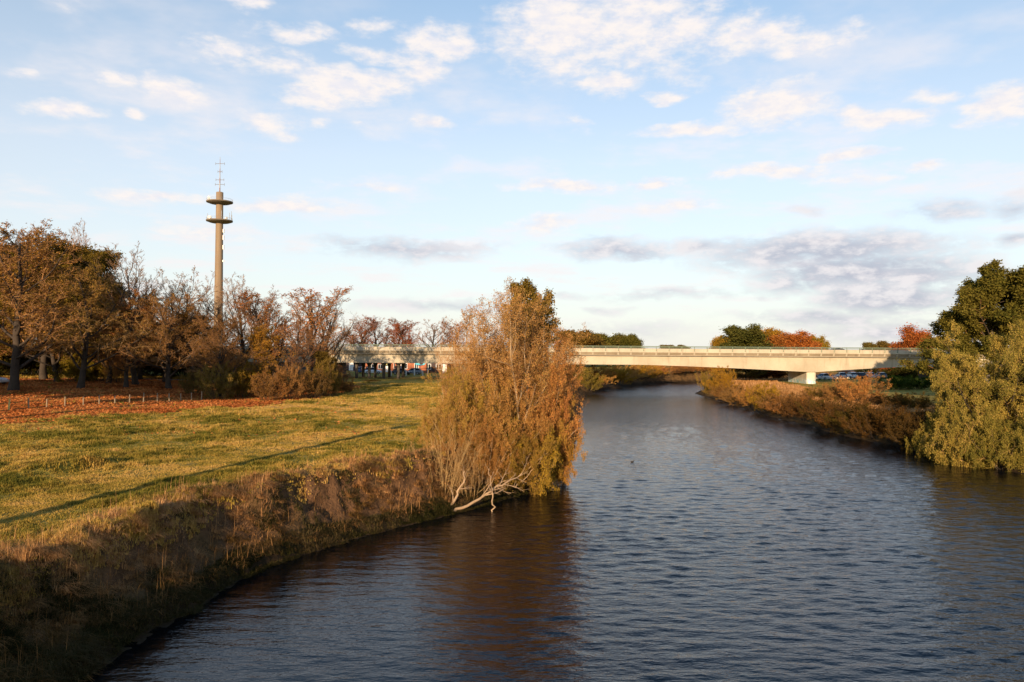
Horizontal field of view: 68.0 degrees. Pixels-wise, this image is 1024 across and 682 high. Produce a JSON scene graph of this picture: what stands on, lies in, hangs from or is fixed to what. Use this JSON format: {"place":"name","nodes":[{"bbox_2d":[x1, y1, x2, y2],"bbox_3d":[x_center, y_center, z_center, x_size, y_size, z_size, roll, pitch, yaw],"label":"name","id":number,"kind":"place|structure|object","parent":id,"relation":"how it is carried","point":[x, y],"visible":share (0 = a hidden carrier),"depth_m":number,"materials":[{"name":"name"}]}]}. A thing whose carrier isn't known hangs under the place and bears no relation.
{"place":"outdoors","nodes":[
{"label":"outdoors","id":0,"kind":"place"},
{"bbox_2d":[0,363,1023,681],"bbox_3d":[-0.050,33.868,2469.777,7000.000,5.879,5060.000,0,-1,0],"label":"ground","id":1,"kind":"structure","parent":0,"point":[332,501],"depth_m":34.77,"materials":[{"name":"green plant"}]},
{"bbox_2d":[0,343,58,375],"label":"dark hedge","id":2,"kind":"object","parent":1,"relation":"on","point":[33,365],"visible":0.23,"depth_m":126.46,"materials":[{"name":"green plant"}]},
{"bbox_2d":[0,285,90,381],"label":"park tree","id":3,"kind":"object","parent":1,"relation":"on","point":[54,362],"visible":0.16,"depth_m":106.70,"materials":[{"name":"brown plant"}]},
{"bbox_2d":[0,230,115,378],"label":"evergreen tree","id":4,"kind":"object","parent":1,"relation":"on","point":[43,374],"visible":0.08,"depth_m":111.27,"materials":[{"name":"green plant"}]},
{"bbox_2d":[0,218,119,390],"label":"park tree","id":5,"kind":"object","parent":1,"relation":"on","point":[19,297],"visible":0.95,"depth_m":89.34,"materials":[{"name":"brown plant"}]},
{"bbox_2d":[47,350,108,381],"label":"park bush","id":6,"kind":"object","parent":1,"relation":"on","point":[69,365],"visible":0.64,"depth_m":106.95,"materials":[{"name":"green plant"}]},
{"bbox_2d":[23,248,133,380],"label":"evergreen tree","id":7,"kind":"object","parent":1,"relation":"on","point":[88,260],"visible":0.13,"depth_m":108.49,"materials":[{"name":"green plant"}]},
{"bbox_2d":[73,350,123,381],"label":"park bush","id":8,"kind":"object","parent":1,"relation":"on","point":[97,371],"visible":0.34,"depth_m":108.66,"materials":[{"name":"green plant"}]},
{"bbox_2d":[26,254,171,388],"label":"park tree","id":9,"kind":"object","parent":1,"relation":"on","point":[97,288],"visible":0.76,"depth_m":94.16,"materials":[{"name":"brown plant"}]},
{"bbox_2d":[101,351,130,382],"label":"park bush","id":10,"kind":"object","parent":1,"relation":"on","point":[116,372],"visible":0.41,"depth_m":106.35,"materials":[{"name":"green plant"}]},
{"bbox_2d":[73,288,176,387],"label":"park tree","id":11,"kind":"object","parent":1,"relation":"on","point":[121,359],"visible":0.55,"depth_m":98.09,"materials":[{"name":"brown plant"}]},
{"bbox_2d":[77,282,172,382],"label":"park tree","id":12,"kind":"object","parent":1,"relation":"on","point":[112,350],"visible":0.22,"depth_m":105.77,"materials":[{"name":"brown plant"}]},
{"bbox_2d":[76,241,178,384],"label":"bare tree","id":13,"kind":"object","parent":1,"relation":"on","point":[134,378],"visible":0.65,"depth_m":103.51,"materials":[{"name":"brown plant"}]},
{"bbox_2d":[112,313,185,379],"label":"park tree","id":14,"kind":"object","parent":1,"relation":"on","point":[139,372],"visible":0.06,"depth_m":117.84,"materials":[{"name":"brown plant"}]},
{"bbox_2d":[111,287,216,388],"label":"park tree","id":15,"kind":"object","parent":1,"relation":"on","point":[178,330],"visible":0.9,"depth_m":97.99,"materials":[{"name":"brown plant"}]},
{"bbox_2d":[131,269,210,381],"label":"bare tree","id":16,"kind":"object","parent":1,"relation":"on","point":[169,295],"visible":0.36,"depth_m":112.65,"materials":[{"name":"brown plant"}]},
{"bbox_2d":[0,378,359,436],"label":"fallen leaves","id":17,"kind":"object","parent":1,"relation":"on","point":[37,388],"visible":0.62,"depth_m":80.98,"materials":[{"name":"brown plant"}]},
{"bbox_2d":[152,265,225,380],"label":"bare tree","id":18,"kind":"object","parent":1,"relation":"on","point":[207,314],"visible":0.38,"depth_m":115.15,"materials":[{"name":"brown plant"}]},
{"bbox_2d":[177,367,206,393],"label":"park bush","id":19,"kind":"object","parent":1,"relation":"on","point":[190,387],"visible":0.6,"depth_m":91.40,"materials":[{"name":"green plant"}]},
{"bbox_2d":[143,315,249,373],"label":"park tree","id":20,"kind":"object","parent":1,"relation":"on","point":[203,336],"visible":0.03,"depth_m":121.60,"materials":[{"name":"brown plant"}]},
{"bbox_2d":[152,308,252,386],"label":"park tree","id":21,"kind":"object","parent":1,"relation":"on","point":[185,316],"visible":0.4,"depth_m":101.83,"materials":[{"name":"brown plant"}]},
{"bbox_2d":[194,361,237,398],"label":"park bush","id":22,"kind":"object","parent":1,"relation":"on","point":[218,386],"visible":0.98,"depth_m":84.54,"materials":[{"name":"green plant"}]},
{"bbox_2d":[206,162,232,325],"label":"radio tower","id":23,"kind":"structure","parent":1,"relation":"on","point":[219,202],"depth_m":359.04,"materials":[{"name":"concrete"}]},
{"bbox_2d":[196,283,246,375],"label":"bare tree","id":24,"kind":"object","parent":1,"relation":"on","point":[217,309],"visible":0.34,"depth_m":122.85,"materials":[{"name":"brown plant"}]},
{"bbox_2d":[180,310,268,395],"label":"park tree","id":25,"kind":"object","parent":1,"relation":"on","point":[220,351],"visible":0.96,"depth_m":87.44,"materials":[{"name":"brown plant"}]},
{"bbox_2d":[197,272,268,375],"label":"bare tree","id":26,"kind":"object","parent":1,"relation":"on","point":[241,341],"visible":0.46,"depth_m":114.90,"materials":[{"name":"brown plant"}]},
{"bbox_2d":[224,360,266,397],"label":"park bush","id":27,"kind":"object","parent":1,"relation":"on","point":[244,382],"visible":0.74,"depth_m":87.54,"materials":[{"name":"green plant"}]},
{"bbox_2d":[0,374,513,624],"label":"meadow grass","id":28,"kind":"structure","parent":1,"relation":"on","point":[96,432],"depth_m":41.16,"materials":[{"name":"green plant"}]},
{"bbox_2d":[224,284,296,384],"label":"bare tree","id":29,"kind":"object","parent":1,"relation":"on","point":[273,315],"visible":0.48,"depth_m":111.75,"materials":[{"name":"brown plant"}]},
{"bbox_2d":[228,323,293,390],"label":"park tree","id":30,"kind":"object","parent":1,"relation":"on","point":[258,343],"visible":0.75,"depth_m":92.54,"materials":[{"name":"green plant"}]},
{"bbox_2d":[225,290,306,381],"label":"park tree","id":31,"kind":"object","parent":1,"relation":"on","point":[248,300],"visible":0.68,"depth_m":110.50,"materials":[{"name":"brown plant"}]},
{"bbox_2d":[0,450,533,681],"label":"bank weeds","id":32,"kind":"object","parent":1,"relation":"on","point":[90,651],"visible":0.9,"depth_m":23.12,"materials":[{"name":"plant"}]},
{"bbox_2d":[247,363,293,400],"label":"park bush","id":33,"kind":"object","parent":1,"relation":"on","point":[260,387],"visible":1,"depth_m":83.05,"materials":[{"name":"brown plant"}]},
{"bbox_2d":[270,359,315,398],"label":"park bush","id":34,"kind":"object","parent":1,"relation":"on","point":[293,382],"visible":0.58,"depth_m":85.54,"materials":[{"name":"brown plant"}]},
{"bbox_2d":[268,314,333,393],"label":"park tree","id":35,"kind":"object","parent":1,"relation":"on","point":[297,347],"visible":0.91,"depth_m":94.97,"materials":[{"name":"brown plant"}]},
{"bbox_2d":[285,359,334,398],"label":"park bush","id":36,"kind":"object","parent":1,"relation":"on","point":[320,386],"visible":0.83,"depth_m":87.83,"materials":[{"name":"brown plant"}]},
{"bbox_2d":[276,285,355,388],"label":"park tree","id":37,"kind":"object","parent":1,"relation":"on","point":[316,318],"visible":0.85,"depth_m":107.00,"materials":[{"name":"brown plant"}]},
{"bbox_2d":[301,350,338,388],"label":"bush","id":38,"kind":"object","parent":1,"relation":"on","point":[321,356],"visible":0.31,"depth_m":97.55,"materials":[{"name":"green plant"}]},
{"bbox_2d":[304,355,342,395],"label":"park bush","id":39,"kind":"object","parent":1,"relation":"on","point":[332,373],"visible":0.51,"depth_m":92.00,"materials":[{"name":"green plant"}]},
{"bbox_2d":[304,296,363,365],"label":"bare tree","id":40,"kind":"object","parent":1,"relation":"on","point":[341,327],"visible":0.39,"depth_m":112.67,"materials":[{"name":"brown plant"}]},
{"bbox_2d":[339,317,383,345],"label":"tree","id":41,"kind":"object","parent":1,"relation":"on","point":[366,332],"visible":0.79,"depth_m":204.48,"materials":[{"name":"brown plant"}]},
{"bbox_2d":[377,318,421,346],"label":"tree","id":42,"kind":"object","parent":1,"relation":"on","point":[390,338],"visible":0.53,"depth_m":207.86,"materials":[{"name":"brown plant"}]},
{"bbox_2d":[384,323,420,346],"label":"tree","id":43,"kind":"object","parent":1,"relation":"on","point":[402,335],"visible":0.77,"depth_m":203.49,"materials":[{"name":"brown plant"}]},
{"bbox_2d":[414,317,460,346],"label":"tree","id":44,"kind":"object","parent":1,"relation":"on","point":[429,338],"visible":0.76,"depth_m":188.24,"materials":[{"name":"brown plant"}]},
{"bbox_2d":[406,407,487,493],"bbox_3d":[-3.780,5.994,40.853,4.742,4.794,3.586,0,-1,35],"label":"pale brush","id":45,"kind":"object","parent":1,"relation":"on","point":[441,465],"visible":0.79,"depth_m":40.69,"materials":[{"name":"brown plant"}]},
{"bbox_2d":[410,388,486,453],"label":"thicket bush","id":46,"kind":"object","parent":1,"relation":"on","point":[448,419],"visible":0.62,"depth_m":44.13,"materials":[{"name":"brown plant"}]},
{"bbox_2d":[438,320,469,371],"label":"tree","id":47,"kind":"object","parent":1,"relation":"on","point":[450,330],"visible":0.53,"depth_m":192.57,"materials":[{"name":"brown plant"}]},
{"bbox_2d":[420,316,491,420],"bbox_3d":[-3.415,2.503,48.274,4.632,8.312,5.815,0,-1,3],"label":"tree","id":48,"kind":"object","parent":1,"relation":"on","point":[445,363],"visible":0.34,"depth_m":48.24,"materials":[{"name":"brown plant"}]},
{"bbox_2d":[445,436,499,496],"bbox_3d":[-2.399,6.833,40.983,2.535,3.557,3.428,0,-1,37],"label":"pale brush","id":49,"kind":"object","parent":1,"relation":"on","point":[471,479],"visible":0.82,"depth_m":41.06,"materials":[{"name":"brown plant"}]},
{"bbox_2d":[419,367,530,446],"bbox_3d":[-2.928,4.466,45.860,6.456,5.935,6.052,0,-1,32],"label":"thicket bush","id":50,"kind":"object","parent":1,"relation":"on","point":[466,384],"visible":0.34,"depth_m":45.11,"materials":[{"name":"brown plant"}]},
{"bbox_2d":[435,408,526,485],"bbox_3d":[-1.931,6.399,43.308,5.062,5.114,3.255,1,-1,-14],"label":"thicket bush","id":51,"kind":"object","parent":1,"relation":"on","point":[489,452],"visible":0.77,"depth_m":42.64,"materials":[{"name":"brown plant"}]},
{"bbox_2d":[451,316,523,404],"bbox_3d":[-1.172,2.191,47.998,5.339,9.026,4.313,1,-1,-10],"label":"tree","id":52,"kind":"object","parent":1,"relation":"on","point":[474,359],"visible":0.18,"depth_m":47.45,"materials":[{"name":"brown plant"}]},
{"bbox_2d":[453,454,529,511],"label":"dead branch","id":53,"kind":"object","parent":1,"relation":"on","point":[479,498],"visible":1,"depth_m":40.17,"materials":[{"name":"brown wood"}]},
{"bbox_2d":[442,363,555,480],"bbox_3d":[-0.917,4.959,45.608,6.988,7.960,7.290,0,-1,-2],"label":"thicket bush","id":54,"kind":"object","parent":1,"relation":"on","point":[506,402],"visible":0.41,"depth_m":44.12,"materials":[{"name":"brown plant"}]},
{"bbox_2d":[460,404,558,496],"bbox_3d":[-0.550,6.504,44.634,4.831,5.686,5.378,1,-1,-25],"label":"thicket bush","id":55,"kind":"object","parent":1,"relation":"on","point":[522,454],"visible":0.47,"depth_m":43.60,"materials":[{"name":"brown plant"}]},
{"bbox_2d":[441,276,591,436],"bbox_3d":[-0.958,2.125,47.597,8.864,12.503,8.754,0,-1,40],"label":"tree","id":56,"kind":"object","parent":1,"relation":"on","point":[486,357],"visible":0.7,"depth_m":46.12,"materials":[{"name":"brown plant"}]},
{"bbox_2d":[499,415,563,495],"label":"leafy bush","id":57,"kind":"object","parent":1,"relation":"on","point":[543,480],"visible":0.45,"depth_m":44.43,"materials":[{"name":"green plant"}]},
{"bbox_2d":[479,311,587,419],"bbox_3d":[1.837,3.365,50.792,6.947,10.820,7.068,0,-1,30],"label":"tree","id":58,"kind":"object","parent":1,"relation":"on","point":[570,379],"visible":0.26,"depth_m":49.13,"materials":[{"name":"brown plant"}]},
{"bbox_2d":[504,277,562,377],"bbox_3d":[0.784,1.257,50.778,4.532,11.287,3.904,1,-1,-27],"label":"tree","id":59,"kind":"object","parent":1,"relation":"on","point":[527,284],"visible":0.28,"depth_m":50.34,"materials":[{"name":"green plant"}]},
{"bbox_2d":[505,336,584,481],"bbox_3d":[1.692,5.031,48.192,4.977,10.780,6.807,1,-1,-9],"label":"thicket bush","id":60,"kind":"object","parent":1,"relation":"on","point":[549,400],"visible":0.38,"depth_m":46.58,"materials":[{"name":"brown plant"}]},
{"bbox_2d":[515,394,587,491],"bbox_3d":[1.907,6.727,47.468,5.500,6.977,4.989,1,-1,-35],"label":"thicket bush","id":61,"kind":"object","parent":1,"relation":"on","point":[564,440],"visible":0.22,"depth_m":46.56,"materials":[{"name":"brown plant"}]},
{"bbox_2d":[522,367,581,480],"bbox_3d":[2.104,5.654,48.941,5.108,9.366,5.268,0,-1,38],"label":"thicket bush","id":62,"kind":"object","parent":1,"relation":"on","point":[566,415],"visible":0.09,"depth_m":47.78,"materials":[{"name":"brown plant"}]},
{"bbox_2d":[536,425,577,484],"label":"leafy bush","id":63,"kind":"object","parent":1,"relation":"on","point":[563,478],"visible":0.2,"depth_m":46.63,"materials":[{"name":"green plant"}]},
{"bbox_2d":[552,329,604,364],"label":"tree","id":64,"kind":"object","parent":1,"relation":"on","point":[592,341],"visible":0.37,"depth_m":246.23,"materials":[{"name":"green plant"}]},
{"bbox_2d":[566,366,604,391],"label":"bank bush","id":65,"kind":"object","parent":1,"relation":"on","point":[594,381],"visible":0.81,"depth_m":147.05,"materials":[{"name":"green plant"}]},
{"bbox_2d":[587,364,618,386],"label":"bank bush","id":66,"kind":"object","parent":1,"relation":"on","point":[601,373],"visible":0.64,"depth_m":159.18,"materials":[{"name":"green plant"}]},
{"bbox_2d":[228,343,998,383],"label":"road bridge","id":67,"kind":"structure","parent":1,"relation":"on","point":[804,365],"depth_m":145.97,"materials":[{"name":"concrete"}]},
{"bbox_2d":[595,365,635,384],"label":"bank bush","id":68,"kind":"object","parent":1,"relation":"on","point":[619,377],"visible":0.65,"depth_m":170.72,"materials":[{"name":"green plant"}]},
{"bbox_2d":[619,333,643,365],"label":"tree","id":69,"kind":"object","parent":1,"relation":"on","point":[630,340],"visible":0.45,"depth_m":262.96,"materials":[{"name":"green plant"}]},
{"bbox_2d":[614,365,655,382],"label":"bank bush","id":70,"kind":"object","parent":1,"relation":"on","point":[634,373],"visible":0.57,"depth_m":180.25,"materials":[{"name":"brown plant"}]},
{"bbox_2d":[629,365,668,379],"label":"bank bush","id":71,"kind":"object","parent":1,"relation":"on","point":[656,372],"visible":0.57,"depth_m":188.47,"materials":[{"name":"brown plant"}]},
{"bbox_2d":[695,369,715,394],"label":"bank bush","id":72,"kind":"object","parent":1,"relation":"on","point":[705,387],"visible":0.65,"depth_m":142.93,"materials":[{"name":"brown plant"}]},
{"bbox_2d":[701,365,736,392],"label":"bank bush","id":73,"kind":"object","parent":1,"relation":"on","point":[724,378],"visible":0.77,"depth_m":136.83,"materials":[{"name":"yellow plant"}]},
{"bbox_2d":[708,382,752,399],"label":"bank bush","id":74,"kind":"object","parent":1,"relation":"on","point":[719,389],"visible":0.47,"depth_m":125.03,"materials":[{"name":"brown plant"}]},
{"bbox_2d":[716,383,757,405],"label":"bank bush","id":75,"kind":"object","parent":1,"relation":"on","point":[729,393],"visible":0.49,"depth_m":116.87,"materials":[{"name":"brown plant"}]},
{"bbox_2d":[721,368,767,378],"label":"tree","id":76,"kind":"object","parent":1,"relation":"on","point":[748,373],"visible":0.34,"depth_m":166.55,"materials":[{"name":"green plant"}]},
{"bbox_2d":[717,323,782,348],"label":"tree","id":77,"kind":"object","parent":1,"relation":"on","point":[751,335],"visible":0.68,"depth_m":231.41,"materials":[{"name":"green plant"}]},
{"bbox_2d":[731,383,769,407],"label":"bank bush","id":78,"kind":"object","parent":1,"relation":"on","point":[745,401],"visible":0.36,"depth_m":110.94,"materials":[{"name":"brown plant"}]},
{"bbox_2d":[745,381,781,411],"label":"bank bush","id":79,"kind":"object","parent":1,"relation":"on","point":[760,391],"visible":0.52,"depth_m":103.69,"materials":[{"name":"brown plant"}]},
{"bbox_2d":[741,370,787,378],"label":"tree","id":80,"kind":"object","parent":1,"relation":"on","point":[776,374],"visible":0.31,"depth_m":170.43,"materials":[{"name":"green plant"}]},
{"bbox_2d":[765,330,795,346],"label":"tree","id":81,"kind":"object","parent":1,"relation":"on","point":[777,340],"visible":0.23,"depth_m":238.15,"materials":[{"name":"orange plant"}]},
{"bbox_2d":[762,388,824,417],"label":"bank bush","id":82,"kind":"object","parent":1,"relation":"on","point":[779,409],"visible":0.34,"depth_m":94.82,"materials":[{"name":"brown plant"}]},
{"bbox_2d":[780,329,824,349],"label":"tree","id":83,"kind":"object","parent":1,"relation":"on","point":[797,340],"visible":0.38,"depth_m":233.46,"materials":[{"name":"orange plant"}]},
{"bbox_2d":[774,390,839,420],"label":"bank bush","id":84,"kind":"object","parent":1,"relation":"on","point":[794,410],"visible":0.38,"depth_m":89.91,"materials":[{"name":"brown plant"}]},
{"bbox_2d":[814,380,854,400],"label":"bank bush","id":85,"kind":"object","parent":1,"relation":"on","point":[830,392],"visible":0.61,"depth_m":95.26,"materials":[{"name":"brown plant"}]},
{"bbox_2d":[802,391,887,431],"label":"bank bush","id":86,"kind":"object","parent":1,"relation":"on","point":[818,416],"visible":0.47,"depth_m":79.41,"materials":[{"name":"brown plant"}]},
{"bbox_2d":[821,402,887,434],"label":"bank bush","id":87,"kind":"object","parent":1,"relation":"on","point":[835,421],"visible":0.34,"depth_m":76.07,"materials":[{"name":"brown plant"}]},
{"bbox_2d":[829,370,891,403],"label":"bank bush","id":88,"kind":"object","parent":1,"relation":"on","point":[861,385],"visible":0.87,"depth_m":91.16,"materials":[{"name":"brown plant"}]},
{"bbox_2d":[707,378,1014,440],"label":"bank undergrowth","id":89,"kind":"object","parent":1,"relation":"on","point":[796,388],"visible":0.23,"depth_m":123.47,"materials":[{"name":"brown plant"}]},
{"bbox_2d":[835,398,912,439],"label":"bank bush","id":90,"kind":"object","parent":1,"relation":"on","point":[869,424],"visible":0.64,"depth_m":72.95,"materials":[{"name":"brown plant"}]},
{"bbox_2d":[853,367,917,378],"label":"dark hedge","id":91,"kind":"object","parent":1,"relation":"on","point":[897,371],"visible":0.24,"depth_m":186.49,"materials":[{"name":"green plant"}]},
{"bbox_2d":[873,375,919,389],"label":"dark hedge","id":92,"kind":"object","parent":1,"relation":"on","point":[898,382],"visible":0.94,"depth_m":126.47,"materials":[{"name":"green plant"}]},
{"bbox_2d":[866,396,933,444],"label":"bank bush","id":93,"kind":"object","parent":1,"relation":"on","point":[875,412],"visible":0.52,"depth_m":69.91,"materials":[{"name":"brown plant"}]},
{"bbox_2d":[877,322,930,373],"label":"tree","id":94,"kind":"object","parent":1,"relation":"on","point":[911,336],"visible":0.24,"depth_m":212.35,"materials":[{"name":"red plant"}]},
{"bbox_2d":[879,402,937,450],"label":"bank bush","id":95,"kind":"object","parent":1,"relation":"on","point":[909,432],"visible":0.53,"depth_m":65.18,"materials":[{"name":"brown plant"}]},
{"bbox_2d":[882,391,935,409],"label":"bank bush","id":96,"kind":"object","parent":1,"relation":"on","point":[907,400],"visible":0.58,"depth_m":81.72,"materials":[{"name":"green plant"}]},
{"bbox_2d":[904,396,974,458],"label":"bank bush","id":97,"kind":"object","parent":1,"relation":"on","point":[929,423],"visible":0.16,"depth_m":61.58,"materials":[{"name":"green plant"}]},
{"bbox_2d":[895,259,1023,382],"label":"oak tree","id":98,"kind":"object","parent":1,"relation":"on","point":[976,308],"visible":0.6,"depth_m":95.66,"materials":[{"name":"green plant"}]},
{"bbox_2d":[918,389,1012,468],"bbox_3d":[34.745,7.557,57.619,6.731,7.670,6.319,0,-1,14],"label":"bank bush","id":99,"kind":"object","parent":1,"relation":"on","point":[949,439],"visible":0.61,"depth_m":56.57,"materials":[{"name":"green plant"}]},
{"bbox_2d":[929,318,1023,431],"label":"willow tree","id":100,"kind":"object","parent":1,"relation":"on","point":[951,375],"visible":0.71,"depth_m":59.35,"materials":[{"name":"green plant"}]},
{"bbox_2d":[954,319,1023,424],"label":"willow tree","id":101,"kind":"object","parent":1,"relation":"on","point":[993,396],"visible":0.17,"depth_m":61.01,"materials":[{"name":"green plant"}]},
{"bbox_2d":[958,402,1023,472],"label":"bank bush","id":102,"kind":"object","parent":1,"relation":"on","point":[998,442],"visible":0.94,"depth_m":54.88,"materials":[{"name":"green plant"}]},
{"bbox_2d":[967,265,1023,380],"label":"oak tree","id":103,"kind":"object","parent":1,"relation":"on","point":[1014,278],"visible":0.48,"depth_m":94.41,"materials":[{"name":"green plant"}]},
{"bbox_2d":[0,0,1023,349],"label":"sky","id":104,"kind":"structure","parent":0,"point":[674,172],"materials":[{"name":"blue"}]},
{"bbox_2d":[82,382,1023,681],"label":"water","id":105,"kind":"structure","parent":0,"point":[678,532],"depth_m":27.96,"materials":[{"name":"blue liquid"}]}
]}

